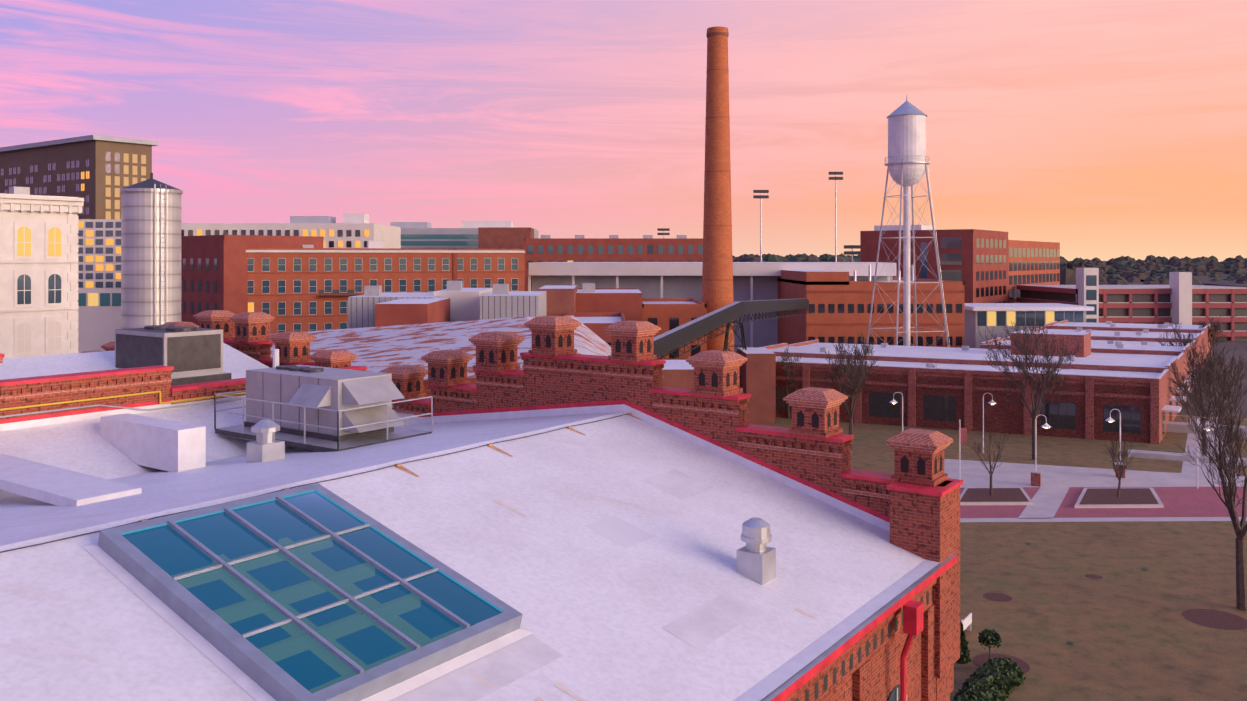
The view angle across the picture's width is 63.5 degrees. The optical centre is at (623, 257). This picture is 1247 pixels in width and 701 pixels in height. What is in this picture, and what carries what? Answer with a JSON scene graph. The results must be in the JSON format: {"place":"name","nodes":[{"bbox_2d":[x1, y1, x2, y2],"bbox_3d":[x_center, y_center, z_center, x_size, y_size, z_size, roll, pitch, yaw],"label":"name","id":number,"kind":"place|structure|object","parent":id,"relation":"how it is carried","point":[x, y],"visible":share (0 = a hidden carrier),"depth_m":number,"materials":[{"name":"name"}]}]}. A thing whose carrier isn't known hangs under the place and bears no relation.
{"place":"outdoors","nodes":[
{"label":"outdoors","id":0,"kind":"place"},
{"bbox_2d":[0,186,83,358],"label":"white building","id":1,"kind":"structure","parent":0,"point":[38,275],"depth_m":107.26,"materials":[{"name":"paint"}]},
{"bbox_2d":[269,316,610,396],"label":"roof","id":2,"kind":"structure","parent":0,"point":[377,349],"depth_m":56.73,"materials":[{"name":"metal"}]},
{"bbox_2d":[390,221,538,248],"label":"distant building","id":3,"kind":"structure","parent":0,"point":[486,235],"depth_m":323.47,"materials":[{"name":"teal glass"}]},
{"bbox_2d":[524,235,702,290],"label":"long brick block","id":4,"kind":"structure","parent":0,"point":[613,248],"depth_m":261.56,"materials":[{"name":"red brick"}]},
{"bbox_2d":[535,288,706,359],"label":"brick blocks","id":5,"kind":"structure","parent":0,"point":[666,314],"depth_m":139.69,"materials":[{"name":"red brick"}]},
{"bbox_2d":[0,0,1246,261],"label":"sky","id":6,"kind":"structure","parent":0,"point":[1105,130],"materials":[{"name":"pink"}]},
{"bbox_2d":[778,265,964,347],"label":"power house","id":7,"kind":"structure","parent":0,"point":[839,309],"depth_m":175.41,"materials":[{"name":"orange brick"}]},
{"bbox_2d":[866,96,949,346],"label":"water tower","id":8,"kind":"structure","parent":0,"point":[907,164],"depth_m":156.59,"materials":[{"name":"metal"}]},
{"bbox_2d":[860,225,1059,302],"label":"brick blocks","id":9,"kind":"structure","parent":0,"point":[987,266],"depth_m":246.32,"materials":[{"name":"red brick"}]},
{"bbox_2d":[964,303,1093,347],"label":"glass pavilion","id":10,"kind":"structure","parent":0,"point":[997,316],"depth_m":206.00,"materials":[{"name":"white paint"}]},
{"bbox_2d":[1016,268,1246,340],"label":"parking deck","id":11,"kind":"structure","parent":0,"point":[1179,298],"depth_m":234.03,"materials":[{"name":"brick"}]},
{"bbox_2d":[1103,261,1246,415],"bbox_3d":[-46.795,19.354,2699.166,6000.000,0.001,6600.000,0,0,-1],"label":"ground","id":12,"kind":"structure","parent":0,"point":[1238,347],"depth_m":184.03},
{"bbox_2d":[0,135,157,218],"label":"office building","id":13,"kind":"structure","parent":12,"relation":"on","point":[97,173],"depth_m":336.07,"materials":[{"name":"brown concrete"}]},
{"bbox_2d":[0,343,269,379],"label":"building roof","id":14,"kind":"structure","parent":12,"relation":"on","point":[237,364],"depth_m":35.44,"materials":[{"name":"white paint"}]},
{"bbox_2d":[115,325,278,385],"bbox_3d":[-16.503,3.761,35.185,3.932,2.614,8.220,0,0,27],"label":"hvac unit","id":15,"kind":"object","parent":14,"relation":"on","point":[190,355],"visible":0.6,"depth_m":34.96,"materials":[{"name":"metal"}]},
{"bbox_2d":[223,338,314,367],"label":"gable parapet","id":16,"kind":"structure","parent":14,"relation":"attached to","point":[260,351],"depth_m":41.34,"materials":[{"name":"brick"}]},
{"bbox_2d":[81,310,357,367],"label":"roof turrets","id":17,"kind":"object","parent":16,"relation":"on","point":[293,346],"visible":0.46,"depth_m":41.25,"materials":[{"name":"brick"}]},
{"bbox_2d":[120,173,182,328],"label":"silo","id":18,"kind":"object","parent":12,"relation":"on","point":[151,251],"visible":0.5,"depth_m":82.96,"materials":[{"name":"metal"}]},
{"bbox_2d":[78,214,400,352],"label":"white offices","id":19,"kind":"structure","parent":12,"relation":"on","point":[99,281],"depth_m":202.80,"materials":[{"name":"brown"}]},
{"bbox_2d":[181,235,524,337],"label":"brick building","id":20,"kind":"structure","parent":12,"relation":"on","point":[299,283],"depth_m":186.28,"materials":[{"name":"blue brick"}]},
{"bbox_2d":[348,281,641,328],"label":"sheds","id":21,"kind":"object","parent":12,"relation":"on","point":[374,306],"visible":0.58,"depth_m":109.11,"materials":[{"name":"metal"}]},
{"bbox_2d":[392,352,952,700],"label":"gable parapet","id":22,"kind":"structure","parent":12,"relation":"on","point":[821,469],"depth_m":29.75,"materials":[{"name":"brick"}]},
{"bbox_2d":[379,316,952,486],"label":"roof turrets","id":23,"kind":"object","parent":22,"relation":"on","point":[918,456],"visible":0.96,"depth_m":30.08,"materials":[{"name":"brick"}]},
{"bbox_2d":[528,262,895,351],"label":"stadium stands","id":24,"kind":"object","parent":12,"relation":"on","point":[753,281],"visible":0.42,"depth_m":204.40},
{"bbox_2d":[702,26,733,350],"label":"smokestack","id":25,"kind":"object","parent":12,"relation":"on","point":[717,280],"visible":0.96,"depth_m":148.20,"materials":[{"name":"brick"}]},
{"bbox_2d":[657,171,859,261],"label":"stadium lights","id":26,"kind":"object","parent":12,"relation":"on","point":[835,178],"visible":0.67,"depth_m":330.30,"materials":[{"name":"metal"}]},
{"bbox_2d":[733,478,962,700],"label":"building walls","id":27,"kind":"structure","parent":12,"relation":"on","point":[898,640],"depth_m":22.77,"materials":[{"name":"red brick"}]},
{"bbox_2d":[0,353,366,430],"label":"parapet","id":28,"kind":"structure","parent":27,"relation":"on","point":[27,402],"depth_m":30.10,"materials":[{"name":"brick"}]},
{"bbox_2d":[0,399,925,700],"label":"building roof","id":29,"kind":"structure","parent":27,"relation":"on","point":[598,611],"depth_m":20.76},
{"bbox_2d":[0,413,284,505],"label":"roof ducts and vent","id":30,"kind":"object","parent":29,"relation":"on","point":[164,444],"visible":1,"depth_m":26.94,"materials":[{"name":"white metal"}]},
{"bbox_2d":[82,483,532,700],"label":"skylight","id":31,"kind":"object","parent":29,"relation":"on","point":[315,592],"visible":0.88,"depth_m":16.44,"materials":[{"name":"blue glass"}]},
{"bbox_2d":[214,365,432,451],"bbox_3d":[-9.167,4.587,30.665,5.848,2.326,3.545,0,0,35],"label":"rooftop hvac unit","id":32,"kind":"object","parent":29,"relation":"on","point":[321,409],"depth_m":29.57,"materials":[{"name":"metal"}]},
{"bbox_2d":[736,517,775,584],"bbox_3d":[2.839,6.261,21.535,0.644,1.350,0.660,0,0,38],"label":"roof vent","id":33,"kind":"object","parent":29,"relation":"on","point":[755,558],"visible":0.96,"depth_m":21.32,"materials":[{"name":"silver metal"}]},
{"bbox_2d":[739,320,1211,443],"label":"low brick building","id":34,"kind":"structure","parent":12,"relation":"on","point":[1123,368],"depth_m":115.61,"materials":[{"name":"brick"}]},
{"bbox_2d":[732,253,1246,285],"bbox_3d":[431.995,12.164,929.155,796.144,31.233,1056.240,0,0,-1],"label":"distant treeline","id":35,"kind":"object","parent":12,"relation":"on","point":[1148,270],"visible":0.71,"depth_m":842.04,"materials":[{"name":"green plant"}]},
{"bbox_2d":[953,621,1025,700],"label":"hedge shrubs","id":36,"kind":"object","parent":12,"relation":"on","point":[997,679],"visible":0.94,"depth_m":44.87,"materials":[{"name":"green plant"}]},
{"bbox_2d":[748,414,1246,700],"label":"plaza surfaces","id":37,"kind":"object","parent":12,"relation":"on","point":[1170,624],"visible":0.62,"depth_m":62.26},
{"bbox_2d":[662,348,775,422],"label":"brick buildings","id":38,"kind":"structure","parent":37,"relation":"on","point":[757,374],"depth_m":117.86,"materials":[{"name":"brick"}]},
{"bbox_2d":[654,298,808,384],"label":"conveyor gallery","id":39,"kind":"object","parent":37,"relation":"on","point":[669,341],"visible":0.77,"depth_m":117.98,"materials":[{"name":"paint"}]},
{"bbox_2d":[778,347,801,418],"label":"bare tree","id":40,"kind":"object","parent":37,"relation":"on","point":[786,370],"visible":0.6,"depth_m":120.75,"materials":[{"name":"brown plant"}]},
{"bbox_2d":[823,331,877,451],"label":"bare tree","id":41,"kind":"object","parent":37,"relation":"on","point":[854,378],"visible":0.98,"depth_m":99.78,"materials":[{"name":"brown plant"}]},
{"bbox_2d":[961,613,971,630],"bbox_3d":[17.376,18.904,51.708,0.500,0.900,1.800,0,0,35],"label":"sign","id":42,"kind":"object","parent":37,"relation":"on","point":[966,622],"visible":0.46,"depth_m":51.81,"materials":[{"name":"white paint"}]},
{"bbox_2d":[961,429,1010,495],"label":"bare tree","id":43,"kind":"object","parent":37,"relation":"on","point":[978,448],"visible":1,"depth_m":80.96,"materials":[{"name":"brown plant"}]},
{"bbox_2d":[978,628,1001,658],"bbox_3d":[17.394,18.476,47.771,1.094,1.756,1.113,0,0,-1],"label":"topiary tree","id":44,"kind":"object","parent":37,"relation":"on","point":[988,637],"visible":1,"depth_m":47.53,"materials":[{"name":"green plant"}]},
{"bbox_2d":[978,317,1082,459],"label":"bare tree","id":45,"kind":"object","parent":37,"relation":"on","point":[1037,408],"visible":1,"depth_m":96.08,"materials":[{"name":"brown plant"}]},
{"bbox_2d":[889,392,1212,488],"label":"street lamps","id":46,"kind":"object","parent":37,"relation":"on","point":[1035,477],"visible":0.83,"depth_m":85.45,"materials":[{"name":"grey metal"}]},
{"bbox_2d":[960,487,1163,507],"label":"tree planters","id":47,"kind":"object","parent":37,"relation":"on","point":[1127,498],"visible":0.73,"depth_m":79.97,"materials":[{"name":"brown soil"}]},
{"bbox_2d":[1025,542,1147,644],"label":"lawn valve boxes","id":48,"kind":"object","parent":37,"relation":"on","point":[1072,643],"visible":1,"depth_m":50.68,"materials":[{"name":"brown plastic"}]},
{"bbox_2d":[1104,438,1134,496],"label":"bare tree","id":49,"kind":"object","parent":37,"relation":"on","point":[1113,456],"visible":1,"depth_m":80.34,"materials":[{"name":"brown plant"}]},
{"bbox_2d":[1128,415,1246,465],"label":"ramps","id":50,"kind":"object","parent":37,"relation":"on","point":[1179,427],"visible":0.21,"depth_m":97.36,"materials":[{"name":"concrete"}]},
{"bbox_2d":[1168,338,1231,454],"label":"bare tree","id":51,"kind":"object","parent":37,"relation":"on","point":[1207,359],"visible":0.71,"depth_m":97.63,"materials":[{"name":"brown plant"}]},
{"bbox_2d":[1169,341,1246,610],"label":"bare tree","id":52,"kind":"object","parent":37,"relation":"on","point":[1240,528],"visible":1,"depth_m":55.26,"materials":[{"name":"brown plant"}]},
{"bbox_2d":[1197,344,1246,423],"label":"bare tree","id":53,"kind":"object","parent":37,"relation":"on","point":[1239,361],"visible":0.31,"depth_m":112.17,"materials":[{"name":"brown plant"}]},
{"bbox_2d":[1156,322,1200,359],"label":"bare tree","id":54,"kind":"object","parent":12,"relation":"on","point":[1183,341],"visible":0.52,"depth_m":146.21,"materials":[{"name":"brown plant"}]},
{"bbox_2d":[1198,316,1225,360],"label":"bare tree","id":55,"kind":"object","parent":12,"relation":"on","point":[1210,330],"visible":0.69,"depth_m":181.95,"materials":[{"name":"brown plant"}]}
]}

